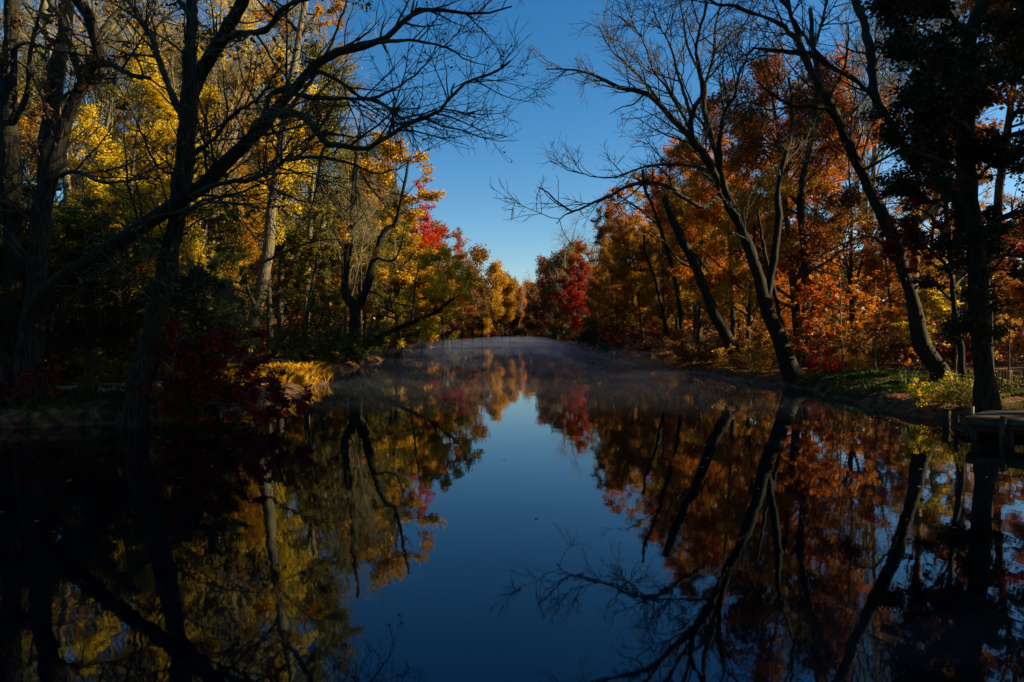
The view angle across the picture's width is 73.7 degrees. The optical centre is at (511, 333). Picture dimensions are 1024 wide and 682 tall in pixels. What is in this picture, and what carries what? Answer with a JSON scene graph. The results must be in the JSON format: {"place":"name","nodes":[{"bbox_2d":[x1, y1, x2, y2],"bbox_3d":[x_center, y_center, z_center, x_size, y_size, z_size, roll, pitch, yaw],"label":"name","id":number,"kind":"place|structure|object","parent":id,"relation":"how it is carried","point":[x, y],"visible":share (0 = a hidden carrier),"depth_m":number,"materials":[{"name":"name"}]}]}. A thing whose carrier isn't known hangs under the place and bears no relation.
{"place":"outdoors","nodes":[
{"label":"outdoors","id":0,"kind":"place"},
{"bbox_2d":[0,339,1023,681],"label":"water","id":1,"kind":"structure","parent":0,"point":[476,527],"depth_m":6.74,"materials":[{"name":"blue liquid"}]},
{"bbox_2d":[0,334,1023,427],"bbox_3d":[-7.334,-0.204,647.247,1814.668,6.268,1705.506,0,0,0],"label":"ground","id":2,"kind":"structure","parent":0,"point":[7,419],"depth_m":18.87,"materials":[{"name":"brown soil"}]},
{"bbox_2d":[0,354,65,427],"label":"red shrub","id":3,"kind":"object","parent":2,"relation":"on","point":[25,380],"visible":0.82,"depth_m":15.19,"materials":[{"name":"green plant"}]},
{"bbox_2d":[0,197,71,381],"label":"dark tree","id":4,"kind":"object","parent":2,"relation":"on","point":[25,247],"visible":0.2,"depth_m":17.18,"materials":[{"name":"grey plant"}]},
{"bbox_2d":[2,0,100,369],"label":"pale tree","id":5,"kind":"object","parent":2,"relation":"on","point":[66,184],"visible":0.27,"depth_m":26.91,"materials":[{"name":"beige plant"}]},
{"bbox_2d":[0,9,118,262],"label":"olive tree","id":6,"kind":"object","parent":2,"relation":"on","point":[20,92],"visible":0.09,"depth_m":42.70,"materials":[{"name":"green plant"}]},
{"bbox_2d":[23,263,99,373],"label":"dark tree","id":7,"kind":"object","parent":2,"relation":"on","point":[51,365],"visible":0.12,"depth_m":21.42,"materials":[{"name":"green plant"}]},
{"bbox_2d":[21,0,103,183],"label":"straight tree","id":8,"kind":"object","parent":2,"relation":"on","point":[44,149],"visible":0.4,"depth_m":19.33,"materials":[{"name":"brown plant"}]},
{"bbox_2d":[0,0,139,397],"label":"black trunk tree","id":9,"kind":"object","parent":2,"relation":"on","point":[11,183],"visible":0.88,"depth_m":16.81,"materials":[{"name":"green plant"}]},
{"bbox_2d":[18,88,137,277],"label":"golden tree","id":10,"kind":"object","parent":2,"relation":"on","point":[33,167],"visible":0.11,"depth_m":38.13,"materials":[{"name":"yellow plant"}]},
{"bbox_2d":[10,227,148,391],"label":"dark tree","id":11,"kind":"object","parent":2,"relation":"on","point":[115,329],"visible":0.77,"depth_m":17.77,"materials":[{"name":"green plant"}]},
{"bbox_2d":[56,339,136,383],"bbox_3d":[-13.016,0.921,21.926,2.879,1.744,2.645,0,0,-13],"label":"shrub","id":12,"kind":"object","parent":2,"relation":"on","point":[100,367],"visible":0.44,"depth_m":21.42,"materials":[{"name":"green plant"}]},
{"bbox_2d":[0,0,203,302],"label":"bare tree","id":13,"kind":"object","parent":2,"relation":"on","point":[101,109],"visible":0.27,"depth_m":33.56,"materials":[{"name":"beige plant"}]},
{"bbox_2d":[52,179,207,376],"bbox_3d":[-13.431,-1.716,23.492,5.730,6.680,5.911,0,0,9],"label":"dark tree","id":14,"kind":"object","parent":2,"relation":"on","point":[77,218],"visible":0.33,"depth_m":22.79,"materials":[{"name":"green plant"}]},
{"bbox_2d":[51,42,209,375],"bbox_3d":[-14.024,-4.619,25.427,5.479,12.496,5.255,0,0,-23],"label":"yellow tree","id":15,"kind":"object","parent":2,"relation":"on","point":[154,93],"visible":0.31,"depth_m":25.21,"materials":[{"name":"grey plant"}]},
{"bbox_2d":[0,379,263,423],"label":"grass","id":16,"kind":"structure","parent":2,"relation":"on","point":[86,395],"depth_m":15.97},
{"bbox_2d":[67,20,224,328],"bbox_3d":[-17.372,-6.702,32.593,7.460,16.550,7.778,0,0,-9],"label":"yellow tree","id":17,"kind":"object","parent":2,"relation":"on","point":[146,106],"visible":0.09,"depth_m":30.99,"materials":[{"name":"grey plant"}]},
{"bbox_2d":[42,0,263,253],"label":"golden tree","id":18,"kind":"object","parent":2,"relation":"on","point":[121,117],"visible":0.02,"depth_m":48.74,"materials":[{"name":"yellow plant"}]},
{"bbox_2d":[76,0,261,311],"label":"bare tree","id":19,"kind":"object","parent":2,"relation":"on","point":[178,74],"visible":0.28,"depth_m":30.22,"materials":[{"name":"beige plant"}]},
{"bbox_2d":[107,260,251,387],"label":"dark tree","id":20,"kind":"object","parent":2,"relation":"on","point":[200,312],"visible":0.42,"depth_m":18.55,"materials":[{"name":"green plant"}]},
{"bbox_2d":[128,246,253,355],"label":"dark tree","id":21,"kind":"object","parent":2,"relation":"on","point":[218,259],"visible":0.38,"depth_m":23.46,"materials":[{"name":"green plant"}]},
{"bbox_2d":[0,352,392,423],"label":"fallen leaves","id":22,"kind":"object","parent":2,"relation":"on","point":[121,382],"visible":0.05,"depth_m":21.02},
{"bbox_2d":[124,144,276,371],"bbox_3d":[-12.444,-2.810,26.835,5.372,9.284,4.453,0,0,-7],"label":"hemlock","id":23,"kind":"object","parent":2,"relation":"on","point":[211,247],"visible":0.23,"depth_m":26.80,"materials":[{"name":"green plant"}]},
{"bbox_2d":[105,0,299,316],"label":"bare tree","id":24,"kind":"object","parent":2,"relation":"on","point":[234,120],"visible":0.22,"depth_m":36.24,"materials":[{"name":"beige plant"}]},
{"bbox_2d":[45,290,363,364],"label":"undergrowth","id":25,"kind":"object","parent":2,"relation":"on","point":[286,320],"visible":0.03,"depth_m":56.80,"materials":[{"name":"green plant"}]},
{"bbox_2d":[35,0,374,426],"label":"forked tree","id":26,"kind":"object","parent":2,"relation":"on","point":[135,409],"visible":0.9,"depth_m":14.68,"materials":[{"name":"brown plant"}]},
{"bbox_2d":[137,71,279,359],"bbox_3d":[-17.093,-6.552,38.352,7.599,16.314,7.228,0,0,-2],"label":"golden tree","id":27,"kind":"object","parent":2,"relation":"on","point":[252,243],"visible":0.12,"depth_m":37.48,"materials":[{"name":"yellow plant"}]},
{"bbox_2d":[131,273,291,366],"bbox_3d":[-12.496,-0.259,27.991,6.531,4.156,8.507,0,0,-63],"label":"shrub","id":28,"kind":"object","parent":2,"relation":"on","point":[263,317],"visible":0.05,"depth_m":26.53,"materials":[{"name":"green plant"}]},
{"bbox_2d":[137,315,317,427],"bbox_3d":[-6.483,0.945,15.227,3.348,2.880,4.569,0,0,-27],"label":"red shrub","id":29,"kind":"object","parent":2,"relation":"on","point":[197,367],"visible":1,"depth_m":14.88,"materials":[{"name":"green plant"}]},
{"bbox_2d":[155,0,324,357],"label":"yellow tree","id":30,"kind":"object","parent":2,"relation":"on","point":[287,179],"visible":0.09,"depth_m":44.55,"materials":[{"name":"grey plant"}]},
{"bbox_2d":[175,360,335,388],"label":"grass","id":31,"kind":"structure","parent":2,"relation":"on","point":[302,374],"depth_m":26.17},
{"bbox_2d":[236,85,317,356],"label":"bare tree","id":32,"kind":"object","parent":2,"relation":"on","point":[250,168],"visible":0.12,"depth_m":45.21,"materials":[{"name":"grey plant"}]},
{"bbox_2d":[0,0,565,405],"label":"leaning tree","id":33,"kind":"object","parent":2,"relation":"on","point":[41,294],"visible":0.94,"depth_m":15.01,"materials":[{"name":"brown plant"}]},
{"bbox_2d":[205,0,380,363],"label":"tree","id":34,"kind":"object","parent":2,"relation":"on","point":[264,272],"visible":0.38,"depth_m":30.82,"materials":[{"name":"beige plant"}]},
{"bbox_2d":[266,199,347,362],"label":"hemlock","id":35,"kind":"object","parent":2,"relation":"on","point":[294,284],"visible":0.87,"depth_m":39.93,"materials":[{"name":"green plant"}]},
{"bbox_2d":[226,6,387,354],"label":"olive tree","id":36,"kind":"object","parent":2,"relation":"on","point":[290,238],"visible":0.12,"depth_m":50.05,"materials":[{"name":"green plant"}]},
{"bbox_2d":[259,0,398,354],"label":"bare tree","id":37,"kind":"object","parent":2,"relation":"on","point":[319,32],"visible":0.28,"depth_m":51.46,"materials":[{"name":"beige plant"}]},
{"bbox_2d":[283,315,391,363],"bbox_3d":[-10.375,0.421,40.266,5.964,3.412,5.574,0,0,-41],"label":"shrub","id":38,"kind":"object","parent":2,"relation":"on","point":[356,345],"visible":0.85,"depth_m":39.75,"materials":[{"name":"green plant"}]},
{"bbox_2d":[288,125,398,358],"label":"tree","id":39,"kind":"object","parent":2,"relation":"on","point":[363,234],"visible":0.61,"depth_m":43.79,"materials":[{"name":"beige plant"}]},
{"bbox_2d":[303,134,419,340],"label":"rusty tree","id":40,"kind":"object","parent":2,"relation":"on","point":[366,156],"visible":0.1,"depth_m":66.15,"materials":[{"name":"orange plant"}]},
{"bbox_2d":[308,145,416,338],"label":"olive tree","id":41,"kind":"object","parent":2,"relation":"on","point":[381,254],"visible":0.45,"depth_m":49.41,"materials":[{"name":"green plant"}]},
{"bbox_2d":[325,168,412,333],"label":"olive tree","id":42,"kind":"object","parent":2,"relation":"on","point":[394,267],"visible":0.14,"depth_m":56.76,"materials":[{"name":"green plant"}]},
{"bbox_2d":[314,134,429,362],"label":"split trunk tree","id":43,"kind":"object","parent":2,"relation":"on","point":[355,307],"visible":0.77,"depth_m":42.78,"materials":[{"name":"brown plant"}]},
{"bbox_2d":[339,179,418,350],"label":"olive tree","id":44,"kind":"object","parent":2,"relation":"on","point":[378,317],"visible":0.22,"depth_m":63.65,"materials":[{"name":"green plant"}]},
{"bbox_2d":[313,129,461,357],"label":"golden tree","id":45,"kind":"object","parent":2,"relation":"on","point":[404,278],"visible":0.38,"depth_m":56.74,"materials":[{"name":"yellow plant"}]},
{"bbox_2d":[384,218,441,343],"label":"golden tree","id":46,"kind":"object","parent":2,"relation":"on","point":[414,243],"visible":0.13,"depth_m":75.57,"materials":[{"name":"yellow plant"}]},
{"bbox_2d":[355,243,484,366],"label":"overhanging tree","id":47,"kind":"object","parent":2,"relation":"on","point":[440,285],"visible":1,"depth_m":39.83,"materials":[{"name":"green plant"}]},
{"bbox_2d":[402,179,470,349],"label":"red tree","id":48,"kind":"object","parent":2,"relation":"on","point":[428,236],"visible":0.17,"depth_m":83.66,"materials":[{"name":"grey plant"}]},
{"bbox_2d":[417,220,477,347],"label":"red tree","id":49,"kind":"object","parent":2,"relation":"on","point":[453,326],"visible":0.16,"depth_m":98.92,"materials":[{"name":"grey plant"}]},
{"bbox_2d":[442,226,488,344],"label":"brown tree","id":50,"kind":"object","parent":2,"relation":"on","point":[479,301],"visible":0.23,"depth_m":127.06,"materials":[{"name":"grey plant"}]},
{"bbox_2d":[455,243,497,342],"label":"brown tree","id":51,"kind":"object","parent":2,"relation":"on","point":[478,255],"visible":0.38,"depth_m":148.84,"materials":[{"name":"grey plant"}]},
{"bbox_2d":[483,257,510,340],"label":"yellow green tree","id":52,"kind":"object","parent":2,"relation":"on","point":[493,268],"visible":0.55,"depth_m":195.27,"materials":[{"name":"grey plant"}]},
{"bbox_2d":[492,267,519,339],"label":"golden tree","id":53,"kind":"object","parent":2,"relation":"on","point":[509,291],"visible":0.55,"depth_m":221.30,"materials":[{"name":"yellow plant"}]},
{"bbox_2d":[542,235,585,312],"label":"brown tree","id":54,"kind":"object","parent":2,"relation":"on","point":[552,304],"visible":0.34,"depth_m":165.61,"materials":[{"name":"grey plant"}]},
{"bbox_2d":[549,258,591,345],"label":"dark red tree","id":55,"kind":"object","parent":2,"relation":"on","point":[570,287],"visible":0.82,"depth_m":98.81,"materials":[{"name":"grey plant"}]},
{"bbox_2d":[557,239,599,325],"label":"orange tree","id":56,"kind":"object","parent":2,"relation":"on","point":[571,263],"visible":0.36,"depth_m":107.78,"materials":[{"name":"grey plant"}]},
{"bbox_2d":[579,247,626,343],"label":"golden tree","id":57,"kind":"object","parent":2,"relation":"on","point":[596,291],"visible":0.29,"depth_m":73.40,"materials":[{"name":"orange plant"}]},
{"bbox_2d":[589,225,637,332],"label":"golden tree","id":58,"kind":"object","parent":2,"relation":"on","point":[629,234],"visible":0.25,"depth_m":65.64,"materials":[{"name":"orange plant"}]},
{"bbox_2d":[575,312,651,356],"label":"shrub","id":59,"kind":"object","parent":2,"relation":"on","point":[588,334],"visible":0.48,"depth_m":58.54,"materials":[{"name":"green plant"}]},
{"bbox_2d":[592,211,656,351],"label":"orange tree","id":60,"kind":"object","parent":2,"relation":"on","point":[617,245],"visible":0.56,"depth_m":59.70,"materials":[{"name":"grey plant"}]},
{"bbox_2d":[598,238,667,340],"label":"golden tree","id":61,"kind":"object","parent":2,"relation":"on","point":[627,269],"visible":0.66,"depth_m":56.96,"materials":[{"name":"orange plant"}]},
{"bbox_2d":[601,169,684,357],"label":"curved slim tree","id":62,"kind":"object","parent":2,"relation":"on","point":[675,280],"visible":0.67,"depth_m":42.89,"materials":[{"name":"brown plant"}]},
{"bbox_2d":[489,0,832,383],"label":"spreading bare tree","id":63,"kind":"object","parent":2,"relation":"on","point":[791,370],"visible":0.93,"depth_m":26.21,"materials":[{"name":"brown plant"}]},
{"bbox_2d":[637,221,688,343],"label":"golden tree","id":64,"kind":"object","parent":2,"relation":"on","point":[670,306],"visible":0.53,"depth_m":51.66,"materials":[{"name":"orange plant"}]},
{"bbox_2d":[624,157,703,344],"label":"orange tree","id":65,"kind":"object","parent":2,"relation":"on","point":[663,219],"visible":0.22,"depth_m":57.29,"materials":[{"name":"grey plant"}]},
{"bbox_2d":[629,326,717,360],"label":"shrub","id":66,"kind":"object","parent":2,"relation":"on","point":[650,338],"visible":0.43,"depth_m":44.56,"materials":[{"name":"orange plant"}]},
{"bbox_2d":[650,326,738,366],"bbox_3d":[9.799,0.771,36.780,4.510,2.580,4.215,0,0,4],"label":"shrub","id":67,"kind":"object","parent":2,"relation":"on","point":[701,355],"visible":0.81,"depth_m":36.18,"materials":[{"name":"orange plant"}]},
{"bbox_2d":[656,158,741,350],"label":"golden tree","id":68,"kind":"object","parent":2,"relation":"on","point":[706,232],"visible":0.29,"depth_m":43.29,"materials":[{"name":"orange plant"}]},
{"bbox_2d":[645,124,753,348],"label":"orange tree","id":69,"kind":"object","parent":2,"relation":"on","point":[664,151],"visible":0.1,"depth_m":56.64,"materials":[{"name":"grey plant"}]},
{"bbox_2d":[649,195,751,369],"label":"snapped tree","id":70,"kind":"object","parent":2,"relation":"on","point":[718,321],"visible":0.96,"depth_m":31.82,"materials":[{"name":"brown plant"}]},
{"bbox_2d":[673,236,745,353],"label":"golden tree","id":71,"kind":"object","parent":2,"relation":"on","point":[706,326],"visible":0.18,"depth_m":46.61,"materials":[{"name":"orange plant"}]},
{"bbox_2d":[669,109,791,338],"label":"orange tree","id":72,"kind":"object","parent":2,"relation":"on","point":[708,214],"visible":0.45,"depth_m":39.39,"materials":[{"name":"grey plant"}]},
{"bbox_2d":[712,331,792,372],"bbox_3d":[10.502,0.918,30.020,3.255,2.146,3.543,0,0,-44],"label":"shrub","id":73,"kind":"object","parent":2,"relation":"on","point":[754,360],"visible":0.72,"depth_m":30.00,"materials":[{"name":"green plant"}]},
{"bbox_2d":[698,151,821,356],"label":"golden tree","id":74,"kind":"object","parent":2,"relation":"on","point":[752,220],"visible":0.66,"depth_m":33.34,"materials":[{"name":"orange plant"}]},
{"bbox_2d":[678,43,890,362],"bbox_3d":[14.831,-7.659,38.107,11.396,18.551,11.048,0,0,-40],"label":"rusty tree","id":75,"kind":"object","parent":2,"relation":"on","point":[750,152],"visible":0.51,"depth_m":36.12,"materials":[{"name":"orange plant"}]},
{"bbox_2d":[757,208,815,343],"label":"twin slim tree","id":76,"kind":"object","parent":2,"relation":"on","point":[799,288],"visible":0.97,"depth_m":27.32,"materials":[{"name":"brown plant"}]},
{"bbox_2d":[634,0,951,381],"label":"mossy leaning tree","id":77,"kind":"object","parent":2,"relation":"on","point":[931,359],"visible":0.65,"depth_m":20.82,"materials":[{"name":"brown plant"}]},
{"bbox_2d":[777,279,849,367],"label":"sapling","id":78,"kind":"object","parent":2,"relation":"on","point":[796,339],"visible":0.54,"depth_m":27.51,"materials":[{"name":"orange plant"}]},
{"bbox_2d":[751,4,879,366],"bbox_3d":[14.217,-7.019,32.876,3.316,17.760,6.128,0,0,-38],"label":"upright forked tree","id":79,"kind":"object","parent":2,"relation":"on","point":[800,213],"visible":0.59,"depth_m":32.88,"materials":[{"name":"brown plant"}]},
{"bbox_2d":[789,306,843,375],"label":"sapling","id":80,"kind":"object","parent":2,"relation":"on","point":[814,323],"visible":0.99,"depth_m":25.79,"materials":[{"name":"orange plant"}]},
{"bbox_2d":[617,351,1023,420],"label":"fallen leaves","id":81,"kind":"object","parent":2,"relation":"on","point":[912,367],"visible":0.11,"depth_m":28.80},
{"bbox_2d":[627,292,1023,367],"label":"undergrowth","id":82,"kind":"object","parent":2,"relation":"on","point":[859,316],"visible":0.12,"depth_m":37.18,"materials":[{"name":"orange plant"}]},
{"bbox_2d":[802,345,849,372],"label":"shrub","id":83,"kind":"object","parent":2,"relation":"on","point":[816,359],"visible":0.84,"depth_m":27.23,"materials":[{"name":"red plant"}]},
{"bbox_2d":[759,42,897,298],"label":"orange tree","id":84,"kind":"object","parent":2,"relation":"on","point":[839,174],"visible":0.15,"depth_m":43.89,"materials":[{"name":"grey plant"}]},
{"bbox_2d":[794,270,879,370],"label":"sapling","id":85,"kind":"object","parent":2,"relation":"on","point":[830,335],"visible":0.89,"depth_m":26.53,"materials":[{"name":"orange plant"}]},
{"bbox_2d":[708,0,994,372],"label":"arching tree","id":86,"kind":"object","parent":2,"relation":"on","point":[871,91],"visible":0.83,"depth_m":16.98,"materials":[{"name":"brown plant"}]},
{"bbox_2d":[688,203,1023,334],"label":"wood","id":87,"kind":"object","parent":2,"relation":"on","point":[983,207],"visible":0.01,"depth_m":78.51,"materials":[{"name":"orange plant"}]},
{"bbox_2d":[803,311,911,371],"bbox_3d":[14.358,0.356,28.680,5.646,2.758,4.335,0,0,-53],"label":"shrub","id":88,"kind":"object","parent":2,"relation":"on","point":[882,354],"visible":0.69,"depth_m":28.74,"materials":[{"name":"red plant"}]},
{"bbox_2d":[797,0,918,352],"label":"bare tree","id":89,"kind":"object","parent":2,"relation":"on","point":[864,131],"visible":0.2,"depth_m":44.88,"materials":[{"name":"orange plant"}]},
{"bbox_2d":[781,101,938,349],"bbox_3d":[18.872,-5.211,37.395,8.284,13.641,6.656,0,0,-19],"label":"golden tree","id":90,"kind":"object","parent":2,"relation":"on","point":[849,268],"visible":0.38,"depth_m":37.13,"materials":[{"name":"orange plant"}]},
{"bbox_2d":[834,274,908,369],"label":"sapling","id":91,"kind":"object","parent":2,"relation":"on","point":[892,312],"visible":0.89,"depth_m":24.96,"materials":[{"name":"orange plant"}]},
{"bbox_2d":[839,230,934,362],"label":"rusty tree","id":92,"kind":"object","parent":2,"relation":"on","point":[869,267],"visible":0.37,"depth_m":36.15,"materials":[{"name":"orange plant"}]},
{"bbox_2d":[792,369,1023,400],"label":"grass","id":93,"kind":"structure","parent":2,"relation":"on","point":[854,375],"depth_m":22.05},
{"bbox_2d":[840,0,1003,360],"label":"bare tree","id":94,"kind":"object","parent":2,"relation":"on","point":[930,212],"visible":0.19,"depth_m":38.09,"materials":[{"name":"orange plant"}]},
{"bbox_2d":[901,371,962,406],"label":"shrub","id":95,"kind":"object","parent":2,"relation":"on","point":[919,390],"visible":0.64,"depth_m":16.70,"materials":[{"name":"yellow plant"}]},
{"bbox_2d":[857,161,1019,325],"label":"golden tree","id":96,"kind":"object","parent":2,"relation":"on","point":[931,270],"visible":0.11,"depth_m":47.66,"materials":[{"name":"orange plant"}]},
{"bbox_2d":[855,0,1023,426],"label":"broad dark tree","id":97,"kind":"object","parent":2,"relation":"on","point":[962,76],"visible":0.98,"depth_m":13.60,"materials":[{"name":"green plant"}]},
{"bbox_2d":[868,0,1019,364],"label":"bare tree","id":98,"kind":"object","parent":2,"relation":"on","point":[950,173],"visible":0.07,"depth_m":34.03,"materials":[{"name":"orange plant"}]},
{"bbox_2d":[870,161,1023,398],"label":"red bough tree","id":99,"kind":"object","parent":2,"relation":"on","point":[910,234],"visible":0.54,"depth_m":16.46,"materials":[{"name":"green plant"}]},
{"bbox_2d":[876,0,1023,365],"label":"rusty tree","id":100,"kind":"object","parent":2,"relation":"on","point":[1013,95],"visible":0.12,"depth_m":31.85,"materials":[{"name":"orange plant"}]},
{"bbox_2d":[900,274,999,378],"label":"sapling","id":101,"kind":"object","parent":2,"relation":"on","point":[938,296],"visible":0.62,"depth_m":21.34,"materials":[{"name":"beige plant"}]},
{"bbox_2d":[908,329,1014,370],"bbox_3d":[18.974,0.460,29.363,4.963,2.425,3.811,0,0,-62],"label":"shrub","id":102,"kind":"object","parent":2,"relation":"on","point":[949,353],"visible":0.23,"depth_m":28.62,"materials":[{"name":"orange plant"}]},
{"bbox_2d":[930,369,1023,408],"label":"shrub","id":103,"kind":"object","parent":2,"relation":"on","point":[962,392],"visible":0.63,"depth_m":15.50,"materials":[{"name":"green plant"}]},
{"bbox_2d":[965,409,1023,443],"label":"dock","id":104,"kind":"object","parent":2,"relation":"on","point":[1006,422],"visible":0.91,"depth_m":12.70,"materials":[{"name":"brown wood"}]},
{"bbox_2d":[988,196,1023,323],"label":"rusty tree","id":105,"kind":"object","parent":2,"relation":"on","point":[1016,289],"visible":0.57,"depth_m":29.30,"materials":[{"name":"orange plant"}]},
{"bbox_2d":[0,0,1023,324],"label":"sky","id":106,"kind":"structure","parent":0,"point":[471,204],"materials":[{"name":"blue"}]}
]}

